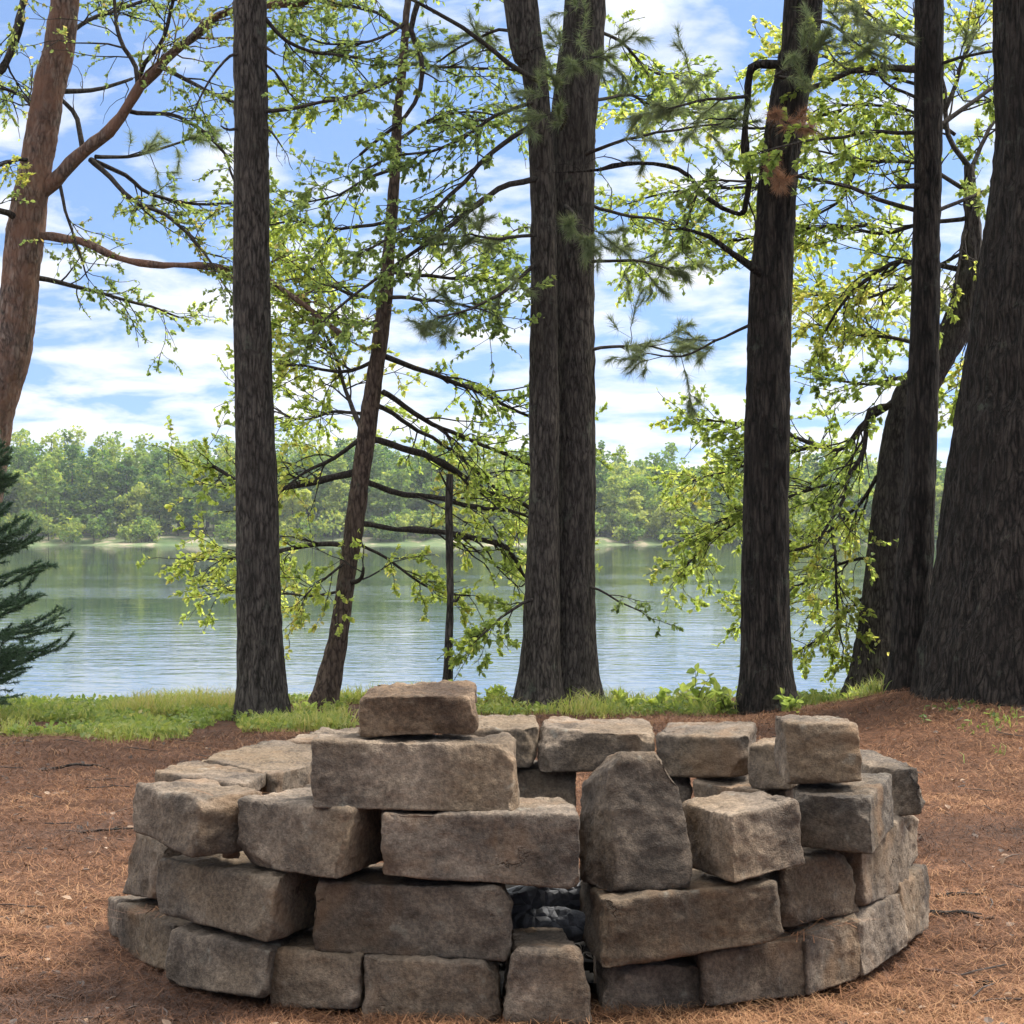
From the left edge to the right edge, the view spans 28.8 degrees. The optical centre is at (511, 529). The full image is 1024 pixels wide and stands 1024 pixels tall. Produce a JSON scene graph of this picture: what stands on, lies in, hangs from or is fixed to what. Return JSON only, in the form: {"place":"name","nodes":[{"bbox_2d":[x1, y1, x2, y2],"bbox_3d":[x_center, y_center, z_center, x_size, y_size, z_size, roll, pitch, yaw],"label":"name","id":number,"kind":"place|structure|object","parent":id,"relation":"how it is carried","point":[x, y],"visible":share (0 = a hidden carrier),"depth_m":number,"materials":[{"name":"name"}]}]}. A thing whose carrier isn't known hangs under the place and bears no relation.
{"place":"outdoors","nodes":[
{"label":"outdoors","id":0,"kind":"place"},
{"bbox_2d":[287,727,359,744],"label":"stone block","id":1,"kind":"object","parent":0,"point":[302,739],"depth_m":6.34,"materials":[{"name":"grey stone"}]},
{"bbox_2d":[0,545,935,701],"bbox_3d":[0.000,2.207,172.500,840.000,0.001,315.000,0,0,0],"label":"lake water","id":2,"kind":"structure","parent":0,"point":[124,616],"depth_m":46.08,"materials":[{"name":"blue liquid"}]},
{"bbox_2d":[0,513,936,544],"bbox_3d":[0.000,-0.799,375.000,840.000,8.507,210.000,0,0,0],"label":"shore","id":3,"kind":"structure","parent":0,"point":[604,538],"depth_m":292.66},
{"bbox_2d":[0,425,945,544],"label":"forest","id":4,"kind":"object","parent":3,"relation":"on","point":[74,488],"visible":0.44,"depth_m":299.31,"materials":[{"name":"green plant"}]},
{"bbox_2d":[618,509,640,529],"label":"shore tree","id":5,"kind":"object","parent":3,"relation":"on","point":[628,516],"visible":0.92,"depth_m":296.54,"materials":[{"name":"green plant"}]},
{"bbox_2d":[0,0,994,471],"label":"sky","id":6,"kind":"structure","parent":0,"point":[89,374],"materials":[{"name":"blue"}]},
{"bbox_2d":[0,691,1023,1023],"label":"ground","id":7,"kind":"structure","parent":0,"point":[896,745],"depth_m":7.08,"materials":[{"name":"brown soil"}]},
{"bbox_2d":[0,950,32,960],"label":"fallen stick","id":8,"kind":"object","parent":7,"relation":"on","point":[14,956],"visible":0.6,"depth_m":5.32,"materials":[{"name":"brown wood"}]},
{"bbox_2d":[0,430,75,707],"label":"spruce sapling","id":9,"kind":"object","parent":7,"relation":"on","point":[20,654],"visible":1,"depth_m":12.33,"materials":[{"name":"green plant"}]},
{"bbox_2d":[41,763,109,770],"bbox_3d":[-1.996,1.085,9.129,0.312,0.039,0.043,0,0,-22],"label":"fallen stick","id":10,"kind":"object","parent":7,"relation":"on","point":[64,766],"visible":0.92,"depth_m":9.11,"materials":[{"name":"brown wood"}]},
{"bbox_2d":[78,826,133,834],"bbox_3d":[-1.496,1.116,7.413,0.227,0.025,0.047,0,0,-22],"label":"fallen stick","id":11,"kind":"object","parent":7,"relation":"on","point":[111,829],"visible":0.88,"depth_m":7.40,"materials":[{"name":"brown wood"}]},
{"bbox_2d":[107,895,156,937],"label":"stone block","id":12,"kind":"object","parent":7,"relation":"on","point":[113,901],"depth_m":5.64,"materials":[{"name":"grey stone"}]},
{"bbox_2d":[122,833,181,898],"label":"stone block","id":13,"kind":"object","parent":12,"relation":"on","point":[148,853],"depth_m":5.41,"materials":[{"name":"grey stone"}]},
{"bbox_2d":[300,783,310,787],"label":"stone block","id":14,"kind":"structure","parent":13,"relation":"on","point":[307,785],"depth_m":5.44,"materials":[{"name":"grey stone"}]},
{"bbox_2d":[202,740,311,794],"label":"stone block","id":15,"kind":"object","parent":14,"relation":"on","point":[285,765],"depth_m":5.60,"materials":[{"name":"grey stone"}]},
{"bbox_2d":[115,900,190,969],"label":"stone block","id":16,"kind":"object","parent":7,"relation":"on","point":[147,938],"depth_m":5.32,"materials":[{"name":"grey stone"}]},
{"bbox_2d":[103,789,871,942],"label":"needles on stones","id":17,"kind":"object","parent":16,"relation":"on","point":[144,910],"visible":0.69,"depth_m":4.90,"materials":[{"name":"brown plant"}]},
{"bbox_2d":[0,0,406,503],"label":"tree","id":18,"kind":"object","parent":7,"relation":"on","point":[38,182],"visible":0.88,"depth_m":13.88,"materials":[{"name":"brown plant"}]},
{"bbox_2d":[165,922,313,997],"bbox_3d":[-0.673,1.065,5.037,0.577,0.153,0.336,0,0,45],"label":"stone block","id":19,"kind":"object","parent":7,"relation":"on","point":[206,958],"depth_m":4.86,"materials":[{"name":"grey stone"}]},
{"bbox_2d":[156,851,318,941],"bbox_3d":[-0.646,0.899,5.054,0.374,0.162,0.622,0,0,-43],"label":"stone block","id":20,"kind":"object","parent":19,"relation":"on","point":[242,895],"depth_m":4.85,"materials":[{"name":"grey stone"}]},
{"bbox_2d":[133,778,261,857],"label":"stone block","id":21,"kind":"object","parent":20,"relation":"on","point":[183,817],"depth_m":4.89,"materials":[{"name":"grey stone"}]},
{"bbox_2d":[154,760,266,790],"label":"stone block","id":22,"kind":"object","parent":21,"relation":"on","point":[221,774],"depth_m":5.32,"materials":[{"name":"grey stone"}]},
{"bbox_2d":[222,852,239,858],"bbox_3d":[-0.694,0.796,4.929,0.045,0.038,0.040,0,0,0],"label":"stone","id":23,"kind":"object","parent":20,"relation":"on","point":[233,855],"visible":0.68,"depth_m":4.92,"materials":[{"name":"brown stone"}]},
{"bbox_2d":[237,787,382,878],"bbox_3d":[-0.449,0.729,4.902,0.372,0.175,0.434,0,0,27],"label":"stone block","id":24,"kind":"object","parent":20,"relation":"on","point":[292,830],"depth_m":4.74,"materials":[{"name":"grey stone"}]},
{"bbox_2d":[292,701,316,711],"bbox_3d":[-1.323,1.147,12.606,0.174,0.140,0.186,0,0,-33],"label":"leafy weed","id":25,"kind":"object","parent":7,"relation":"on","point":[304,703],"visible":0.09,"depth_m":12.61,"materials":[{"name":"green plant"}]},
{"bbox_2d":[269,928,364,1008],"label":"stone block","id":26,"kind":"object","parent":7,"relation":"on","point":[306,974],"depth_m":4.73,"materials":[{"name":"grey stone"}]},
{"bbox_2d":[185,0,459,720],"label":"pine tree","id":27,"kind":"object","parent":7,"relation":"on","point":[261,683],"visible":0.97,"depth_m":12.03,"materials":[{"name":"brown plant"}]},
{"bbox_2d":[136,0,627,708],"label":"leafy tree","id":28,"kind":"object","parent":7,"relation":"on","point":[330,670],"visible":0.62,"depth_m":13.29,"materials":[{"name":"green plant"}]},
{"bbox_2d":[362,954,500,1023],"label":"stone block","id":29,"kind":"object","parent":7,"relation":"on","point":[415,984],"depth_m":4.63,"materials":[{"name":"grey stone"}]},
{"bbox_2d":[312,863,512,961],"bbox_3d":[-0.233,0.916,4.856,0.553,0.179,0.352,0,0,14],"label":"stone block","id":30,"kind":"object","parent":29,"relation":"on","point":[372,909],"depth_m":4.69,"materials":[{"name":"grey stone"}]},
{"bbox_2d":[381,797,579,888],"bbox_3d":[-0.074,0.743,4.819,0.468,0.182,0.403,0,0,0],"label":"stone block","id":31,"kind":"object","parent":30,"relation":"on","point":[535,841],"depth_m":4.64,"materials":[{"name":"grey stone"}]},
{"bbox_2d":[310,732,519,811],"bbox_3d":[-0.228,0.577,4.790,0.494,0.175,0.263,0,0,0],"label":"stone block","id":32,"kind":"object","parent":31,"relation":"on","point":[442,772],"depth_m":4.67,"materials":[{"name":"stone"}]},
{"bbox_2d":[358,680,478,737],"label":"stone block","id":33,"kind":"object","parent":32,"relation":"on","point":[422,707],"depth_m":4.75,"materials":[{"name":"brown stone"}]},
{"bbox_2d":[431,469,461,680],"bbox_3d":[-0.420,0.469,12.742,0.150,1.732,0.203,0,0,-28],"label":"dead sapling","id":34,"kind":"object","parent":7,"relation":"on","point":[448,644],"visible":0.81,"depth_m":12.78,"materials":[{"name":"brown plant"}]},
{"bbox_2d":[482,684,508,701],"bbox_3d":[-0.105,1.079,12.994,0.162,0.160,0.191,0,0,-31],"label":"leafy weed","id":35,"kind":"object","parent":7,"relation":"on","point":[499,688],"visible":0.52,"depth_m":12.96,"materials":[{"name":"green plant"}]},
{"bbox_2d":[0,688,1023,1023],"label":"fallen needles","id":36,"kind":"object","parent":7,"relation":"on","point":[654,1014],"visible":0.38,"depth_m":5.60,"materials":[{"name":"brown plant"}]},
{"bbox_2d":[936,889,982,897],"bbox_3d":[1.395,1.136,6.214,0.149,0.021,0.060,0,0,-28],"label":"fallen stick","id":37,"kind":"object","parent":36,"relation":"on","point":[958,893],"visible":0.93,"depth_m":6.20,"materials":[{"name":"brown wood"}]},
{"bbox_2d":[282,0,767,710],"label":"pine tree","id":38,"kind":"object","parent":7,"relation":"on","point":[558,654],"visible":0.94,"depth_m":12.68,"materials":[{"name":"brown plant"}]},
{"bbox_2d":[517,760,576,807],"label":"stone block","id":39,"kind":"object","parent":7,"relation":"on","point":[534,781],"depth_m":6.45,"materials":[{"name":"grey stone"}]},
{"bbox_2d":[454,714,538,767],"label":"stone block","id":40,"kind":"object","parent":39,"relation":"on","point":[522,730],"depth_m":6.42,"materials":[{"name":"grey stone"}]},
{"bbox_2d":[537,716,654,771],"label":"stone block","id":41,"kind":"object","parent":39,"relation":"on","point":[567,744],"depth_m":6.39,"materials":[{"name":"grey stone"}]},
{"bbox_2d":[503,927,591,1023],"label":"stone block","id":42,"kind":"object","parent":7,"relation":"on","point":[544,974],"depth_m":4.59,"materials":[{"name":"grey stone"}]},
{"bbox_2d":[524,927,536,932],"bbox_3d":[0.051,0.999,4.872,0.098,0.058,0.083,0,0,0],"label":"stone","id":43,"kind":"object","parent":42,"relation":"on","point":[530,929],"visible":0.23,"depth_m":4.85,"materials":[{"name":"grey stone"}]},
{"bbox_2d":[499,878,595,997],"bbox_3d":[0.015,1.115,5.750,1.760,0.094,1.760,0,0,0],"label":"ash bed","id":44,"kind":"object","parent":7,"relation":"on","point":[588,962],"visible":0.11,"depth_m":5.04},
{"bbox_2d":[511,906,585,942],"bbox_3d":[0.069,0.980,4.936,0.398,0.100,0.083,0,0,10],"label":"charred log","id":45,"kind":"object","parent":7,"relation":"on","point":[570,922],"visible":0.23,"depth_m":4.90,"materials":[{"name":"black wood"}]},
{"bbox_2d":[507,881,580,913],"bbox_3d":[0.089,0.928,4.988,0.425,0.104,0.103,0,0,-15],"label":"charred log","id":46,"kind":"object","parent":45,"relation":"on","point":[525,898],"visible":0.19,"depth_m":4.95,"materials":[{"name":"black wood"}]},
{"bbox_2d":[610,687,644,709],"bbox_3d":[0.729,1.112,12.796,0.247,0.210,0.166,0,0,27],"label":"leafy weed","id":47,"kind":"object","parent":7,"relation":"on","point":[617,694],"visible":0.45,"depth_m":12.80,"materials":[{"name":"green plant"}]},
{"bbox_2d":[593,955,705,1012],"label":"stone block","id":48,"kind":"object","parent":7,"relation":"on","point":[675,981],"depth_m":4.73,"materials":[{"name":"grey stone"}]},
{"bbox_2d":[579,868,783,967],"bbox_3d":[0.386,0.922,4.855,0.460,0.185,0.420,0,0,-13],"label":"stone block","id":49,"kind":"object","parent":48,"relation":"on","point":[704,912],"depth_m":4.67,"materials":[{"name":"grey stone"}]},
{"bbox_2d":[579,751,692,891],"bbox_3d":[0.286,0.695,4.810,0.206,0.329,0.338,0,0,-23],"label":"stone block","id":50,"kind":"object","parent":49,"relation":"on","point":[633,834],"depth_m":4.74,"materials":[{"name":"grey stone"}]},
{"bbox_2d":[682,791,804,882],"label":"stone block","id":51,"kind":"object","parent":49,"relation":"on","point":[734,837],"depth_m":4.75,"materials":[{"name":"grey stone"}]},
{"bbox_2d":[642,686,676,711],"bbox_3d":[0.930,1.105,12.693,0.224,0.214,0.157,0,0,-28],"label":"leafy weed","id":52,"kind":"object","parent":7,"relation":"on","point":[660,697],"visible":0.39,"depth_m":12.68,"materials":[{"name":"green plant"}]},
{"bbox_2d":[670,777,692,802],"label":"stone block","id":53,"kind":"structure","parent":7,"relation":"on","point":[683,784],"depth_m":6.40,"materials":[{"name":"grey stone"}]},
{"bbox_2d":[655,721,756,777],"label":"stone block","id":54,"kind":"object","parent":53,"relation":"on","point":[708,749],"depth_m":6.30,"materials":[{"name":"brown stone"}]},
{"bbox_2d":[672,663,731,708],"bbox_3d":[1.170,1.004,12.657,0.398,0.333,0.241,0,0,24],"label":"leafy weed","id":55,"kind":"object","parent":7,"relation":"on","point":[699,695],"visible":0.69,"depth_m":12.60,"materials":[{"name":"green plant"}]},
{"bbox_2d":[532,0,899,714],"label":"pine tree","id":56,"kind":"object","parent":7,"relation":"on","point":[766,666],"visible":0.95,"depth_m":12.24,"materials":[{"name":"brown plant"}]},
{"bbox_2d":[707,680,738,715],"bbox_3d":[1.301,1.041,12.196,0.188,0.235,0.210,0,0,-21],"label":"leafy weed","id":57,"kind":"object","parent":7,"relation":"on","point":[726,703],"visible":0.94,"depth_m":12.20,"materials":[{"name":"green plant"}]},
{"bbox_2d":[693,774,792,798],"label":"stone block","id":58,"kind":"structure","parent":7,"relation":"on","point":[705,787],"depth_m":6.23,"materials":[{"name":"grey stone"}]},
{"bbox_2d":[686,930,805,1005],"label":"stone block","id":59,"kind":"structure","parent":7,"relation":"on","point":[774,969],"depth_m":4.79,"materials":[{"name":"grey stone"}]},
{"bbox_2d":[773,688,804,711],"bbox_3d":[1.676,1.045,11.995,0.199,0.179,0.251,0,0,0],"label":"leafy weed","id":60,"kind":"object","parent":7,"relation":"on","point":[786,703],"visible":0.84,"depth_m":11.96,"materials":[{"name":"green plant"}]},
{"bbox_2d":[594,0,994,698],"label":"leafy tree","id":61,"kind":"object","parent":7,"relation":"on","point":[866,660],"visible":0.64,"depth_m":13.51,"materials":[{"name":"green plant"}]},
{"bbox_2d":[782,913,860,994],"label":"stone block","id":62,"kind":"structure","parent":7,"relation":"on","point":[827,963],"depth_m":4.94,"materials":[{"name":"grey stone"}]},
{"bbox_2d":[758,847,859,926],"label":"stone block","id":63,"kind":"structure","parent":62,"relation":"on","point":[818,884],"depth_m":4.93,"materials":[{"name":"grey stone"}]},
{"bbox_2d":[726,0,994,693],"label":"pine tree","id":64,"kind":"object","parent":7,"relation":"on","point":[914,565],"visible":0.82,"depth_m":11.92,"materials":[{"name":"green plant"}]},
{"bbox_2d":[854,893,908,975],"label":"stone block","id":65,"kind":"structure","parent":7,"relation":"on","point":[885,938],"depth_m":5.13,"materials":[{"name":"grey stone"}]},
{"bbox_2d":[896,864,929,942],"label":"stone block","id":66,"kind":"object","parent":7,"relation":"on","point":[913,890],"depth_m":5.53,"materials":[{"name":"grey stone"}]},
{"bbox_2d":[838,812,909,905],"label":"stone block","id":67,"kind":"object","parent":66,"relation":"on","point":[881,872],"depth_m":5.21,"materials":[{"name":"grey stone"}]},
{"bbox_2d":[793,773,893,853],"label":"stone block","id":68,"kind":"object","parent":67,"relation":"on","point":[853,817],"depth_m":4.89,"materials":[{"name":"grey stone"}]},
{"bbox_2d":[774,714,861,783],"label":"stone block","id":69,"kind":"object","parent":68,"relation":"on","point":[815,749],"depth_m":4.96,"materials":[{"name":"stone"}]},
{"bbox_2d":[901,815,918,867],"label":"stone block","id":70,"kind":"object","parent":66,"relation":"on","point":[911,822],"depth_m":5.69,"materials":[{"name":"grey stone"}]},
{"bbox_2d":[860,749,924,815],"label":"stone block","id":71,"kind":"object","parent":70,"relation":"on","point":[907,797],"depth_m":5.43,"materials":[{"name":"grey stone"}]},
{"bbox_2d":[922,968,977,976],"bbox_3d":[1.142,1.153,5.201,0.139,0.022,0.039,0,0,0],"label":"fallen stick","id":72,"kind":"object","parent":7,"relation":"on","point":[946,972],"visible":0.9,"depth_m":5.19,"materials":[{"name":"brown wood"}]},
{"bbox_2d":[930,910,993,920],"bbox_3d":[1.328,1.136,5.889,0.188,0.033,0.035,0,0,13],"label":"fallen stick","id":73,"kind":"object","parent":7,"relation":"on","point":[951,912],"visible":0.96,"depth_m":5.88,"materials":[{"name":"brown wood"}]},
{"bbox_2d":[909,0,1023,707],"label":"pine tree","id":74,"kind":"object","parent":7,"relation":"on","point":[970,644],"visible":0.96,"depth_m":11.00,"materials":[{"name":"brown plant"}]},
{"bbox_2d":[976,977,1005,987],"bbox_3d":[1.219,1.148,5.053,0.097,0.023,0.028,0,0,-24],"label":"fallen stick","id":75,"kind":"object","parent":7,"relation":"on","point":[987,982],"visible":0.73,"depth_m":5.04,"materials":[{"name":"brown wood"}]},
{"bbox_2d":[0,670,1023,762],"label":"grass","id":76,"kind":"structure","parent":0,"point":[141,716],"depth_m":12.07,"materials":[{"name":"green plant"}]},
{"bbox_2d":[747,737,797,789],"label":"stone block","id":77,"kind":"object","parent":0,"point":[763,774],"depth_m":5.93,"materials":[{"name":"grey stone"}]}
]}

